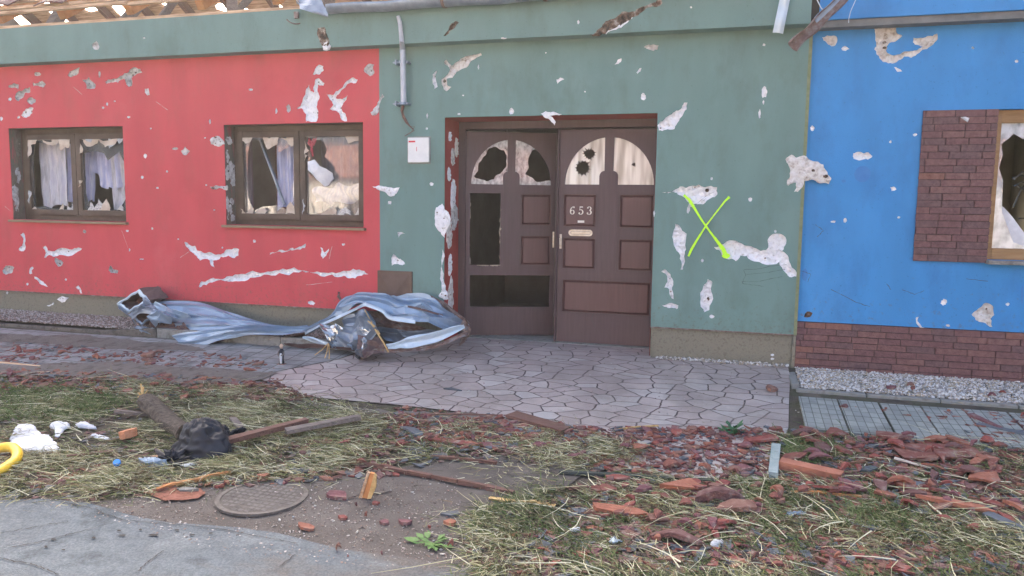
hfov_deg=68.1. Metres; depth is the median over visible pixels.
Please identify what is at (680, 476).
tile shard
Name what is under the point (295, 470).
slate
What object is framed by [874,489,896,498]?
tile shard
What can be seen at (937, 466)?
tile shard
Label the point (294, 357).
pavement
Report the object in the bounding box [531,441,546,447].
tile shard
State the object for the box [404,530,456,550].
leafy sprig
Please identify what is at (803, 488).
tile shard
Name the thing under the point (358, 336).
crumpled sheet metal
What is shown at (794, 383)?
kerb stone
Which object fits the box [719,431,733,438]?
tile shard
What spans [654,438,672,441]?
tile shard
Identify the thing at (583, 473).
board
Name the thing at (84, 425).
white scrap
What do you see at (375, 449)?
branch
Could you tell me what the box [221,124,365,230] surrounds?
window
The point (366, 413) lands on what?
mud
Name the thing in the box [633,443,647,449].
tile shard
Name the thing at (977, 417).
plank
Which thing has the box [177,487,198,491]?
concrete scrap
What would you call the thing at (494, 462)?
branch
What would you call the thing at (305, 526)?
roof tile
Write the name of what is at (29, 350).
roof tile
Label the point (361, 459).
tile shard
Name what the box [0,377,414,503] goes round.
straw
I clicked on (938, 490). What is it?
tile shard
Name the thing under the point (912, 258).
terraced house
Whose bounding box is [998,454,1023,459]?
tile shard
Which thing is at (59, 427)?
white scrap
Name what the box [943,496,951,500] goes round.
tile shard
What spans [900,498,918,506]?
tile shard
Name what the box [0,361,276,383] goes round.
mud
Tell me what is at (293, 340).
kerb stone
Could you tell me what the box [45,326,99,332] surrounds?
kerb stone
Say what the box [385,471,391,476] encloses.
tile shard
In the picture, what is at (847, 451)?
tile shard
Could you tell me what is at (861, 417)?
pavement
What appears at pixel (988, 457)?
tile shard
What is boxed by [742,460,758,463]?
tile shard
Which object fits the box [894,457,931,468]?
splinter
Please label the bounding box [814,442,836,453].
tile shard
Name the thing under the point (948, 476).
tile shard
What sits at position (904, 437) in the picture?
tile shard
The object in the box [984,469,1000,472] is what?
tile shard
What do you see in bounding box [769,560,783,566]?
tile shard
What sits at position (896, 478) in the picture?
tile shard
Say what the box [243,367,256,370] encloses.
roof tile
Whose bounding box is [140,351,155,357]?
roof tile
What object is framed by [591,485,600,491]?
tile shard
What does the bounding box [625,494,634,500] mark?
tile shard
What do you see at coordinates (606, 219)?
door
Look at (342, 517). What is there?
roof tile
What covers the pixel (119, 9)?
sky
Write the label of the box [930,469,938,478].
tile shard
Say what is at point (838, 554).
tile shard
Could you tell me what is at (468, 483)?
plank
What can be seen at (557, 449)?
straw
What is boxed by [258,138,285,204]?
curtain pole
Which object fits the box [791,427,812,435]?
tile shard
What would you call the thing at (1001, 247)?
window
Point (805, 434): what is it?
tile shard
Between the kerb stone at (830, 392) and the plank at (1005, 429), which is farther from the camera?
the kerb stone at (830, 392)
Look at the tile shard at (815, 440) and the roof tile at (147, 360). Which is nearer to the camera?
the tile shard at (815, 440)
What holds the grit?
on the ground at (794, 411)
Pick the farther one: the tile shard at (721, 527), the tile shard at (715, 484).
the tile shard at (715, 484)
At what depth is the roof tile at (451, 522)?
3.76 m
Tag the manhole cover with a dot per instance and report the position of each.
(257, 499)
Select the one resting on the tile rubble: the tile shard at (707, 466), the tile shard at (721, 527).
the tile shard at (721, 527)
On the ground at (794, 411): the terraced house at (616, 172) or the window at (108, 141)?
the terraced house at (616, 172)
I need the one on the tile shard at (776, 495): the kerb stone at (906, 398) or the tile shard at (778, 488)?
the tile shard at (778, 488)
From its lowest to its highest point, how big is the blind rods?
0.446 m
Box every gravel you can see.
[0,308,325,338]
[656,355,788,366]
[794,367,1023,403]
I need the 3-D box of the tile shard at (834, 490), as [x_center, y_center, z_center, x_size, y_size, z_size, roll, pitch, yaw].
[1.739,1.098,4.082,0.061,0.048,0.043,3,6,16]
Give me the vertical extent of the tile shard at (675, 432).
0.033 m
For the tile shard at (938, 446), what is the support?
on the roof tile at (906, 454)
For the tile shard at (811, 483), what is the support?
on the litter
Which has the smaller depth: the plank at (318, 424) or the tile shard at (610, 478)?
the tile shard at (610, 478)
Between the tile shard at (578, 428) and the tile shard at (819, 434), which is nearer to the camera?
the tile shard at (819, 434)
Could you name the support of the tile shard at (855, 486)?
on the tile rubble
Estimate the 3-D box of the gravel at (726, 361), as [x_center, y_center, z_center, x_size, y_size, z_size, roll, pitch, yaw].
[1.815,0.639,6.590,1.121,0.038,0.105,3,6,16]
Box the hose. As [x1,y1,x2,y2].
[0,442,22,475]
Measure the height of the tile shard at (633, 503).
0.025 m
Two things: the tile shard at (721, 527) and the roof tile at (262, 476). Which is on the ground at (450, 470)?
the roof tile at (262, 476)
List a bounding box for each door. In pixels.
[465,131,556,334]
[556,128,656,346]
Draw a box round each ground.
[0,321,1023,575]
[1,454,585,566]
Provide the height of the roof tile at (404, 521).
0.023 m
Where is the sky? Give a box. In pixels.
[1,2,281,24]
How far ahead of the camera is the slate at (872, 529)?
3.71 m
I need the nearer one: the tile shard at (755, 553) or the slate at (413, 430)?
the tile shard at (755, 553)
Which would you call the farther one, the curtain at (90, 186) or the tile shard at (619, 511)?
the curtain at (90, 186)
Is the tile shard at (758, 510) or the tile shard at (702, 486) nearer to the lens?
the tile shard at (758, 510)
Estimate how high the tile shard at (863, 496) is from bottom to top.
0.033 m
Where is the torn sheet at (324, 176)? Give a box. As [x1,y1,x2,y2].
[308,160,333,185]
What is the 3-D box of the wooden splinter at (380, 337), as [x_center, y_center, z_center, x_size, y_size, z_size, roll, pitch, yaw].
[-1.185,0.441,6.760,0.248,0.242,0.030,6,8,41]
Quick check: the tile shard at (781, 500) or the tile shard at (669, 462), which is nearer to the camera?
the tile shard at (781, 500)
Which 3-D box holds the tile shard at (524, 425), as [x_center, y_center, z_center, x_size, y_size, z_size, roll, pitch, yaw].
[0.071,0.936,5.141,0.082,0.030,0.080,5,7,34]
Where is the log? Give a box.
[137,384,185,438]
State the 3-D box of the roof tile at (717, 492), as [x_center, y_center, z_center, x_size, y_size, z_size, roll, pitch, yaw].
[1.093,1.098,3.997,0.263,0.092,0.062,1,6,-1]
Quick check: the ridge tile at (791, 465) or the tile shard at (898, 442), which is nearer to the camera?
the ridge tile at (791, 465)
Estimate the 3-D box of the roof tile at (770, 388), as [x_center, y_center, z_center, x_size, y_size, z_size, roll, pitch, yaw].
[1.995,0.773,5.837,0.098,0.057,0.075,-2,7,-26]
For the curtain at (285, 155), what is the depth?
8.07 m
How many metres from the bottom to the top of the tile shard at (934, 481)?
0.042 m
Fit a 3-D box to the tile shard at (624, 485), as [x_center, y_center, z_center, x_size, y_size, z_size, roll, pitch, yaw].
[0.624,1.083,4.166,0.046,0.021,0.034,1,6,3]
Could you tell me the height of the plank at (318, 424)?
0.067 m
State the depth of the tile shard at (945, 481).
4.17 m
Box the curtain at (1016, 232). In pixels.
[1002,207,1023,245]
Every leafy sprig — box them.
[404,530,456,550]
[718,420,747,434]
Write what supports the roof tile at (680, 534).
on the tile rubble
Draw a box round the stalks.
[0,369,1023,575]
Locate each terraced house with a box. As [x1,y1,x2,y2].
[0,0,830,367]
[788,0,1023,382]
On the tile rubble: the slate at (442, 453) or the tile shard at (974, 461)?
the tile shard at (974, 461)
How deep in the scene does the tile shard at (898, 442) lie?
4.72 m
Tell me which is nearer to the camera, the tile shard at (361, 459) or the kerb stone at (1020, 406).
the tile shard at (361, 459)
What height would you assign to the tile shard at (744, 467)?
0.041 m
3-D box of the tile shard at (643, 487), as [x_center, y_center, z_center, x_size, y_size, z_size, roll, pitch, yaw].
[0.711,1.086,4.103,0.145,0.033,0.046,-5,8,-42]
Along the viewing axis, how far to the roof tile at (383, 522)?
3.78 m
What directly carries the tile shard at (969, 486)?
on the tile rubble
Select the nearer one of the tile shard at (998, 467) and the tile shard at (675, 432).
the tile shard at (998, 467)
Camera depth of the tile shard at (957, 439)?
4.78 m
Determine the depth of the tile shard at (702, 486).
4.13 m
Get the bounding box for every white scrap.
[49,421,70,437]
[74,421,96,429]
[91,433,108,439]
[609,537,622,542]
[710,539,722,546]
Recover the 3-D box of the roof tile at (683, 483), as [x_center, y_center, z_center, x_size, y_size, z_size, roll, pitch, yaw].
[0.934,1.088,4.167,0.278,0.065,0.096,0,6,-5]
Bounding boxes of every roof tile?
[23,349,36,352]
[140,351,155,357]
[142,358,156,361]
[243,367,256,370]
[252,360,263,365]
[257,472,269,480]
[298,522,314,530]
[326,490,345,500]
[338,515,347,519]
[372,500,379,504]
[379,519,388,525]
[398,519,411,524]
[415,436,474,445]
[443,519,455,526]
[593,502,646,518]
[649,528,703,545]
[660,478,705,491]
[695,486,744,502]
[716,498,756,512]
[743,433,778,442]
[766,384,777,391]
[890,443,982,459]
[915,494,997,512]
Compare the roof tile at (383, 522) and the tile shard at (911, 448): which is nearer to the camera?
the roof tile at (383, 522)
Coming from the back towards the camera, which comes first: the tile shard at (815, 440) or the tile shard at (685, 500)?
the tile shard at (815, 440)
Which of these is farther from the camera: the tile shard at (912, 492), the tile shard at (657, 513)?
the tile shard at (912, 492)
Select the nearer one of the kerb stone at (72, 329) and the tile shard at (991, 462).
the tile shard at (991, 462)
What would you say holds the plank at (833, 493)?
on the tile rubble
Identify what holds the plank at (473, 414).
on the mud at (366, 413)
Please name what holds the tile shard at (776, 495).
on the tile rubble
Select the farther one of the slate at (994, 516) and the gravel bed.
the gravel bed
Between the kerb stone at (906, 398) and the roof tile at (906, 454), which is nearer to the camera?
the roof tile at (906, 454)
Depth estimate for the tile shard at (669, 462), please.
4.45 m
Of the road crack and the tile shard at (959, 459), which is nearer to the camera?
the road crack
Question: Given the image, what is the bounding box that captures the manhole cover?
[215,480,307,516]
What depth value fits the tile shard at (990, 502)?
3.96 m
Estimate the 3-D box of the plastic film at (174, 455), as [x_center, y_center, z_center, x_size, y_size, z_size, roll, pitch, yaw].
[-2.081,1.017,4.587,0.348,0.082,0.176,2,6,9]
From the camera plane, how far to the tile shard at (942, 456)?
4.49 m
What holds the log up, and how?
on the ground at (794, 411)
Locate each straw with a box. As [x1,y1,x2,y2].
[0,374,1023,575]
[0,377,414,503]
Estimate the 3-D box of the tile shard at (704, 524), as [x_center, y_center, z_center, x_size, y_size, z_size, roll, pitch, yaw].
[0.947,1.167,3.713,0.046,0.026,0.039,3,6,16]
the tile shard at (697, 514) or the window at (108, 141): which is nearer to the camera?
the tile shard at (697, 514)
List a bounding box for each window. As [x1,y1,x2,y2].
[8,128,128,224]
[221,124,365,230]
[985,110,1023,264]
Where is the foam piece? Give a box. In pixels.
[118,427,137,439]
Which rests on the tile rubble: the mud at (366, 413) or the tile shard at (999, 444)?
the tile shard at (999, 444)
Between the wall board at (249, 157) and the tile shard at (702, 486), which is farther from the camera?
the wall board at (249, 157)
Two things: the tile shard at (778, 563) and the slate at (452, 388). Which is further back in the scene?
the slate at (452, 388)
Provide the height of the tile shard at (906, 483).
0.052 m
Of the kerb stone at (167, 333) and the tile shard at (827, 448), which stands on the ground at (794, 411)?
the kerb stone at (167, 333)
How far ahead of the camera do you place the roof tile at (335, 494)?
4.08 m
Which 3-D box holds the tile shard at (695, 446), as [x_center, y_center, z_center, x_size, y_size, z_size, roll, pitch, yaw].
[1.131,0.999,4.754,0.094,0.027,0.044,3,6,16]
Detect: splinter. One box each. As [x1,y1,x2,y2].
[0,361,40,365]
[67,450,112,459]
[85,486,130,491]
[156,471,231,488]
[371,322,388,351]
[488,496,555,506]
[619,425,658,429]
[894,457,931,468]
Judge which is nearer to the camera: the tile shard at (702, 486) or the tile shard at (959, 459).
the tile shard at (702, 486)
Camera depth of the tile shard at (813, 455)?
4.52 m
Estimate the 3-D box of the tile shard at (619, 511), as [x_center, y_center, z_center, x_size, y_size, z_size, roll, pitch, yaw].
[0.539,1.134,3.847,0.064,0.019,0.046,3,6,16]
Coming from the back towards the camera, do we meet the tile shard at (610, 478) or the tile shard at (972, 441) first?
the tile shard at (972, 441)
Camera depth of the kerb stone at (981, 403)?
5.50 m
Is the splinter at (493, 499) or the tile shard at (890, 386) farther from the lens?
the tile shard at (890, 386)
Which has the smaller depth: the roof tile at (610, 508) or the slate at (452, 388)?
the roof tile at (610, 508)
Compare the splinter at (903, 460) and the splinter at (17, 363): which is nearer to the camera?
the splinter at (903, 460)
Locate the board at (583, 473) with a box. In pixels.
[559,470,713,481]
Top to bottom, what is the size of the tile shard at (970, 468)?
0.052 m
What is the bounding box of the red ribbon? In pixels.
[307,137,316,156]
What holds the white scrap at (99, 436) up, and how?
on the ground at (794, 411)
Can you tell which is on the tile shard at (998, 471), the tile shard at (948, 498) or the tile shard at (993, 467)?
the tile shard at (993, 467)
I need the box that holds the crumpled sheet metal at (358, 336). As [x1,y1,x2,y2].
[117,286,470,359]
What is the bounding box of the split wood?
[359,471,376,498]
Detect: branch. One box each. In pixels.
[337,491,391,500]
[341,447,401,455]
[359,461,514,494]
[430,455,496,464]
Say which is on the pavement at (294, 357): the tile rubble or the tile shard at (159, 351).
the tile shard at (159, 351)
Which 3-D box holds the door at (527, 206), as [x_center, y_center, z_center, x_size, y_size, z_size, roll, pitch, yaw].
[-0.014,-0.536,7.664,0.905,2.045,0.091,0,6,-6]
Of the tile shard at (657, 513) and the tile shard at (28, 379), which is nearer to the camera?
the tile shard at (657, 513)
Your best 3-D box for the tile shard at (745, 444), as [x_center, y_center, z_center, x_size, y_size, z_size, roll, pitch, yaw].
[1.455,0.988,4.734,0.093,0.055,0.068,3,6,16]
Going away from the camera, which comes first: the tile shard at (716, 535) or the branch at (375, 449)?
the tile shard at (716, 535)
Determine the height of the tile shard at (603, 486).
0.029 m
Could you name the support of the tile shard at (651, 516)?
on the tile rubble
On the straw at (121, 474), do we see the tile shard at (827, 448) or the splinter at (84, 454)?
the splinter at (84, 454)
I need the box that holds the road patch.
[0,499,490,575]
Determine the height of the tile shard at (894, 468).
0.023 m
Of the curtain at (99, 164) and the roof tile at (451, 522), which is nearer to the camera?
the roof tile at (451, 522)
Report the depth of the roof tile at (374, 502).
4.00 m
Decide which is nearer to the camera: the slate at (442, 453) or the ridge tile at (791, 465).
the ridge tile at (791, 465)
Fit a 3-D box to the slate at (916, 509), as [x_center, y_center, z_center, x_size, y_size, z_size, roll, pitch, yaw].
[2.094,1.142,3.920,0.230,0.018,0.130,5,7,33]
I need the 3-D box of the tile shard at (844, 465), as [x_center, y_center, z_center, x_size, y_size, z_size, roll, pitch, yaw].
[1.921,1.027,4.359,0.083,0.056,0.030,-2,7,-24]
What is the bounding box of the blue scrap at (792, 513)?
[787,509,803,515]
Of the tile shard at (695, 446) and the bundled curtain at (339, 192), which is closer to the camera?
the tile shard at (695, 446)
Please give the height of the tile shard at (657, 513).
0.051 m
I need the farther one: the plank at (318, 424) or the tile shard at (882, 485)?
the plank at (318, 424)
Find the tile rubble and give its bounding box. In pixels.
[0,342,1023,575]
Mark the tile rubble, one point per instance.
(901, 567)
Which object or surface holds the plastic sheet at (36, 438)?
on the straw at (557, 449)
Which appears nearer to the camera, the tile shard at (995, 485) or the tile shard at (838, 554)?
the tile shard at (838, 554)
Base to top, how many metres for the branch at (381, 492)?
0.027 m
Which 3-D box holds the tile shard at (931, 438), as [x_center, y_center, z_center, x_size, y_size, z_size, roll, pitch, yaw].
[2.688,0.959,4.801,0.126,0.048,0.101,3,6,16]
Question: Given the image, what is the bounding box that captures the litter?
[0,344,1023,575]
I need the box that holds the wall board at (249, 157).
[246,140,253,212]
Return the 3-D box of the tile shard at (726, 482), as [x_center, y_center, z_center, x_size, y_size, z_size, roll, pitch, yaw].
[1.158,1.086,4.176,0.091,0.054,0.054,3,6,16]
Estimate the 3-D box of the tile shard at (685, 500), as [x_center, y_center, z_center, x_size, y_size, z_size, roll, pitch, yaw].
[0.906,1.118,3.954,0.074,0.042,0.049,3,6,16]
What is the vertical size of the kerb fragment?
0.072 m
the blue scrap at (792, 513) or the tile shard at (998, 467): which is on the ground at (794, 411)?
the blue scrap at (792, 513)
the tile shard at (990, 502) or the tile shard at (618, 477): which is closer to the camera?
the tile shard at (990, 502)
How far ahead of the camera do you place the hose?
4.52 m
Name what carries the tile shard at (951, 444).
on the roof tile at (906, 454)
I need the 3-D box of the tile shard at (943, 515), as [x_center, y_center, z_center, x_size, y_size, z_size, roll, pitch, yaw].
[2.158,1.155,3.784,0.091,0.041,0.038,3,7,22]
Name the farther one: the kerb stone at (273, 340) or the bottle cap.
the kerb stone at (273, 340)
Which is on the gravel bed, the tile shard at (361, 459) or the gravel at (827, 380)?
the gravel at (827, 380)
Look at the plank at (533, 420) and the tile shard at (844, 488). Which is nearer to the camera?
the tile shard at (844, 488)
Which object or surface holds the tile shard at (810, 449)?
on the tile rubble
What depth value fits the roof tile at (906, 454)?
4.61 m
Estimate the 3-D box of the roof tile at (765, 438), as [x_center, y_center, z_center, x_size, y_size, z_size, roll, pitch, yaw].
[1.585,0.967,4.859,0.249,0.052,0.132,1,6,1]
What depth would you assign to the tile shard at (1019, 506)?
3.85 m
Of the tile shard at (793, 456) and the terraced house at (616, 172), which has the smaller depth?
the tile shard at (793, 456)
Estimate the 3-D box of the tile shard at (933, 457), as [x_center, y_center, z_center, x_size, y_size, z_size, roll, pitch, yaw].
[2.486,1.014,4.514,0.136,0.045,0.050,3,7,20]
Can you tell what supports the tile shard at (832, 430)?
on the tile rubble
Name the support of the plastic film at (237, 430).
on the ground at (794, 411)
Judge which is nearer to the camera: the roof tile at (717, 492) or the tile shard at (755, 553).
the tile shard at (755, 553)
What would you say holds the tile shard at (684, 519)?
on the tile rubble
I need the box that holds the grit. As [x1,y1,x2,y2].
[26,358,783,573]
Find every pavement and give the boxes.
[0,328,354,371]
[798,396,1023,451]
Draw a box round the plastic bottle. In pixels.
[138,457,167,468]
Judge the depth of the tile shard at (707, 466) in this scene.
4.42 m
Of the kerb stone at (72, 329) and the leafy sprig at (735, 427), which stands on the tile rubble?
the leafy sprig at (735, 427)
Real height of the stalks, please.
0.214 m
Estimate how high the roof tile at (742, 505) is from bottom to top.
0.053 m
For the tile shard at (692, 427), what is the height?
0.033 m
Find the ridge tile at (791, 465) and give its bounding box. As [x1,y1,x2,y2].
[779,457,843,480]
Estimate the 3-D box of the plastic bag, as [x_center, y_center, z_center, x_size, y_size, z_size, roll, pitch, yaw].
[-1.933,0.923,4.734,0.446,0.232,0.312,3,6,16]
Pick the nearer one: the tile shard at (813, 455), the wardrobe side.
the tile shard at (813, 455)
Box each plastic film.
[141,448,190,465]
[222,424,246,435]
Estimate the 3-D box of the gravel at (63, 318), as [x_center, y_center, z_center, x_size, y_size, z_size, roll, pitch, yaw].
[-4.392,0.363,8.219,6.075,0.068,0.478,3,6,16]
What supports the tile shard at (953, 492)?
on the tile rubble
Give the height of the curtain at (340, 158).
0.958 m
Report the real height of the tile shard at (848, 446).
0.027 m
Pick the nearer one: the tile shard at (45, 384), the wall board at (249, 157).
the tile shard at (45, 384)
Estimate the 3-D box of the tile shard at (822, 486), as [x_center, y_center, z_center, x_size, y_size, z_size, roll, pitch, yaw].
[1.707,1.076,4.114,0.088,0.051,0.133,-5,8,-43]
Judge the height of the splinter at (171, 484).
0.043 m
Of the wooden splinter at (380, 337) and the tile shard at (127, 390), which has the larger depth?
the wooden splinter at (380, 337)
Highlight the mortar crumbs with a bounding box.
[273,364,934,555]
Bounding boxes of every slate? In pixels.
[287,468,309,474]
[400,426,423,435]
[430,452,446,458]
[440,510,459,516]
[443,387,461,390]
[846,465,877,471]
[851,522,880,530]
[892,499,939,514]
[982,511,1023,530]
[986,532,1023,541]
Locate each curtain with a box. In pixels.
[39,142,68,207]
[66,147,94,201]
[89,151,122,189]
[111,154,124,209]
[277,138,293,210]
[312,182,358,204]
[321,137,358,214]
[1002,207,1023,245]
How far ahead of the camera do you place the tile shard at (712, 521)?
3.68 m
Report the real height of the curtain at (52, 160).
0.891 m
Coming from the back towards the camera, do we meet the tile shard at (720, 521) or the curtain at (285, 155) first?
the curtain at (285, 155)
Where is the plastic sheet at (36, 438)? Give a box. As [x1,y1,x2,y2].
[0,424,59,454]
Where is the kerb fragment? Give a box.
[768,443,780,479]
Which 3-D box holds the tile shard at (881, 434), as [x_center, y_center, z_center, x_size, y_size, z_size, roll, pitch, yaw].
[2.443,0.950,4.875,0.189,0.023,0.110,4,7,28]
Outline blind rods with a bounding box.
[1012,171,1023,218]
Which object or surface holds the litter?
on the ground at (794, 411)
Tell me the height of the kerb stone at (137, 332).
0.284 m
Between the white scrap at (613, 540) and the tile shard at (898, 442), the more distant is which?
the tile shard at (898, 442)
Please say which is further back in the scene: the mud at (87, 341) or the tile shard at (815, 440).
the mud at (87, 341)
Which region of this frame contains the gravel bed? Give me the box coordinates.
[0,314,1016,404]
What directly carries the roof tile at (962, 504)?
on the tile rubble
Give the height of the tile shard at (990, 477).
0.052 m
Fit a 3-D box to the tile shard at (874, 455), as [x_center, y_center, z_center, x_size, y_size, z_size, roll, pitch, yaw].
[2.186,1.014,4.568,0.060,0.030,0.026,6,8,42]
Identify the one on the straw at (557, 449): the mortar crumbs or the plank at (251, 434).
the plank at (251, 434)
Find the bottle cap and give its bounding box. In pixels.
[113,459,120,465]
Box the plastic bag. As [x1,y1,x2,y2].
[171,417,233,461]
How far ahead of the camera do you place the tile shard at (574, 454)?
4.61 m
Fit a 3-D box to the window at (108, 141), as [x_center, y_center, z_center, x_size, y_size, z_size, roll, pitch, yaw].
[-4.940,-1.264,8.532,1.648,1.064,0.275,3,6,16]
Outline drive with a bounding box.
[262,337,789,480]
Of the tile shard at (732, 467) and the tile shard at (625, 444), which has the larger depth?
the tile shard at (625, 444)
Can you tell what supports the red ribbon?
attached to the terraced house at (616, 172)
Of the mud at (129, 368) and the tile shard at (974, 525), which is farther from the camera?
the mud at (129, 368)
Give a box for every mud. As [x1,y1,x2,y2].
[0,334,205,350]
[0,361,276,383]
[255,381,511,423]
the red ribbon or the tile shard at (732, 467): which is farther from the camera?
the red ribbon
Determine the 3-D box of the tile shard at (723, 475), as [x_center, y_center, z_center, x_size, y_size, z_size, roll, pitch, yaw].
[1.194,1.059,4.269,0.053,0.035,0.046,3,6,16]
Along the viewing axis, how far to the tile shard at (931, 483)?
4.14 m
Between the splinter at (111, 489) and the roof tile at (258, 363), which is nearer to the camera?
the splinter at (111, 489)
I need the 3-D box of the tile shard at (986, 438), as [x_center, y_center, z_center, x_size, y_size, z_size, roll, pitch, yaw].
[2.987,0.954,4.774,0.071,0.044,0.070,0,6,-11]
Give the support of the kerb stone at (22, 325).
on the ground at (794, 411)
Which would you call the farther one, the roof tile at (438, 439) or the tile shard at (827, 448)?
the roof tile at (438, 439)
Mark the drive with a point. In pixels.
(638, 382)
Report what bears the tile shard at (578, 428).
on the tile rubble
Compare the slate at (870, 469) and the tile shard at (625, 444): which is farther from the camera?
the tile shard at (625, 444)
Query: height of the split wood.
0.152 m
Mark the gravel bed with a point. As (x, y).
(794, 368)
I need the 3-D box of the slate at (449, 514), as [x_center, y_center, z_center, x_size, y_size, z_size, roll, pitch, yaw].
[-0.316,1.156,3.878,0.096,0.015,0.047,-2,7,-25]
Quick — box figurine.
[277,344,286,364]
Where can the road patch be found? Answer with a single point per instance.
(108, 550)
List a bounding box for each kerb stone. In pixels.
[0,322,45,328]
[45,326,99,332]
[99,327,157,337]
[157,328,216,341]
[219,335,282,345]
[281,336,339,349]
[789,372,799,388]
[796,388,865,396]
[866,393,939,402]
[940,398,1017,408]
[1017,404,1023,408]
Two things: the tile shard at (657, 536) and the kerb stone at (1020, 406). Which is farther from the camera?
the kerb stone at (1020, 406)
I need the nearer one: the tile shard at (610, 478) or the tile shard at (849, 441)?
the tile shard at (610, 478)
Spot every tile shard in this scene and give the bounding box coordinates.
[24,378,36,383]
[34,382,50,387]
[56,478,65,486]
[122,388,132,392]
[155,349,165,352]
[356,458,365,462]
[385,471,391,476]
[516,423,529,427]
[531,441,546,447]
[567,453,578,457]
[573,426,585,430]
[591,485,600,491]
[599,483,616,492]
[605,476,613,481]
[606,474,629,480]
[612,509,623,513]
[616,443,630,448]
[621,482,629,487]
[623,500,635,506]
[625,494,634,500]
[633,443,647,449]
[636,483,651,491]
[647,513,669,520]
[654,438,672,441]
[654,509,662,518]
[654,533,660,540]
[660,492,674,498]
[663,458,680,468]
[671,429,682,435]
[674,474,685,478]
[677,517,692,525]
[678,497,692,505]
[687,425,696,429]
[688,445,699,448]
[692,484,706,488]
[693,513,700,518]
[698,462,710,470]
[701,522,708,529]
[707,517,716,527]
[708,482,724,486]
[708,524,728,529]
[711,530,719,537]
[715,479,730,486]
[716,518,736,524]
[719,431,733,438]
[719,473,728,478]
[729,465,742,472]
[737,441,752,447]
[738,464,751,470]
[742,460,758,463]
[751,551,758,560]
[752,507,760,513]
[769,491,782,499]
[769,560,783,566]
[770,484,783,496]
[777,497,784,503]
[782,452,806,459]
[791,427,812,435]
[798,485,807,491]
[799,431,814,438]
[803,447,821,452]
[805,438,827,443]
[805,480,814,485]
[808,452,832,459]
[812,485,838,488]
[813,432,823,437]
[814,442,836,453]
[825,427,847,435]
[829,489,839,492]
[833,551,841,557]
[837,486,855,492]
[838,477,867,491]
[839,448,852,454]
[841,462,850,469]
[844,440,855,442]
[845,444,851,449]
[855,464,861,471]
[861,494,873,501]
[869,453,879,458]
[873,479,886,490]
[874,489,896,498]
[875,472,888,479]
[876,431,906,440]
[886,385,895,388]
[886,475,914,484]
[887,438,904,448]
[888,465,908,473]
[894,474,915,488]
[897,435,912,441]
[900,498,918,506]
[901,431,915,435]
[902,488,926,496]
[905,446,923,451]
[917,455,939,461]
[921,463,945,470]
[924,435,946,441]
[925,445,933,450]
[925,478,938,487]
[928,479,935,486]
[928,487,948,492]
[929,502,952,511]
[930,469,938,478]
[932,443,943,448]
[935,452,945,464]
[936,514,952,521]
[939,480,952,484]
[942,473,951,478]
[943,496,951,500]
[944,442,961,447]
[945,434,969,444]
[947,490,958,496]
[954,458,963,464]
[959,465,984,472]
[964,480,976,489]
[967,523,978,531]
[968,471,1000,483]
[969,439,977,445]
[969,457,986,465]
[976,453,999,460]
[979,497,1002,507]
[980,435,994,442]
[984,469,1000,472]
[988,459,997,466]
[989,464,996,469]
[989,483,1001,487]
[992,441,1007,446]
[993,464,1002,469]
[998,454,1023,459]
[1002,499,1023,510]
[1005,498,1022,505]
[1014,563,1021,569]
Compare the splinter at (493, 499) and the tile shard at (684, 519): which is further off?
the splinter at (493, 499)
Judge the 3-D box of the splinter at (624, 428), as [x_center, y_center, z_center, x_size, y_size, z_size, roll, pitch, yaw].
[0.854,0.940,5.115,0.290,0.021,0.023,-1,6,-13]
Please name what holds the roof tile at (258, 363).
on the pavement at (294, 357)
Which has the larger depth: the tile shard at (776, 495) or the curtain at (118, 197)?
the curtain at (118, 197)
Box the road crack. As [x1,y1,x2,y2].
[0,501,294,573]
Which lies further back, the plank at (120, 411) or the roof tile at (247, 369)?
the roof tile at (247, 369)
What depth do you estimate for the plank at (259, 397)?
5.78 m
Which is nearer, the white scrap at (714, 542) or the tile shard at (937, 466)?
the white scrap at (714, 542)
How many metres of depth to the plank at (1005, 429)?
4.99 m
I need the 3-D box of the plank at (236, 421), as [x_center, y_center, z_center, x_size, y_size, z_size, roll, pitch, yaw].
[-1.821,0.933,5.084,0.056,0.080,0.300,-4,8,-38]
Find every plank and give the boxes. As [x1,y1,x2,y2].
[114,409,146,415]
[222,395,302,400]
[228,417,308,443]
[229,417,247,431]
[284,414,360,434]
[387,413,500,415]
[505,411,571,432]
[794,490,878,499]
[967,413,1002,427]
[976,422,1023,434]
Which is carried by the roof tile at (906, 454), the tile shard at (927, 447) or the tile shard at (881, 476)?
the tile shard at (927, 447)
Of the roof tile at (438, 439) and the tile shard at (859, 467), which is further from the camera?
the roof tile at (438, 439)
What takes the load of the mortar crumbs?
on the ground at (450, 470)
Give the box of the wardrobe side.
[275,145,292,213]
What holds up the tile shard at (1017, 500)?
on the tile shard at (1019, 506)
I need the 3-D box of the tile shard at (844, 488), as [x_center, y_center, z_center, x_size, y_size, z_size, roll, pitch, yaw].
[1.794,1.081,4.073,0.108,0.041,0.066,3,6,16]
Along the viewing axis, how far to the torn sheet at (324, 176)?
7.69 m
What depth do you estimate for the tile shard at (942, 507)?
3.88 m
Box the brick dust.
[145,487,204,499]

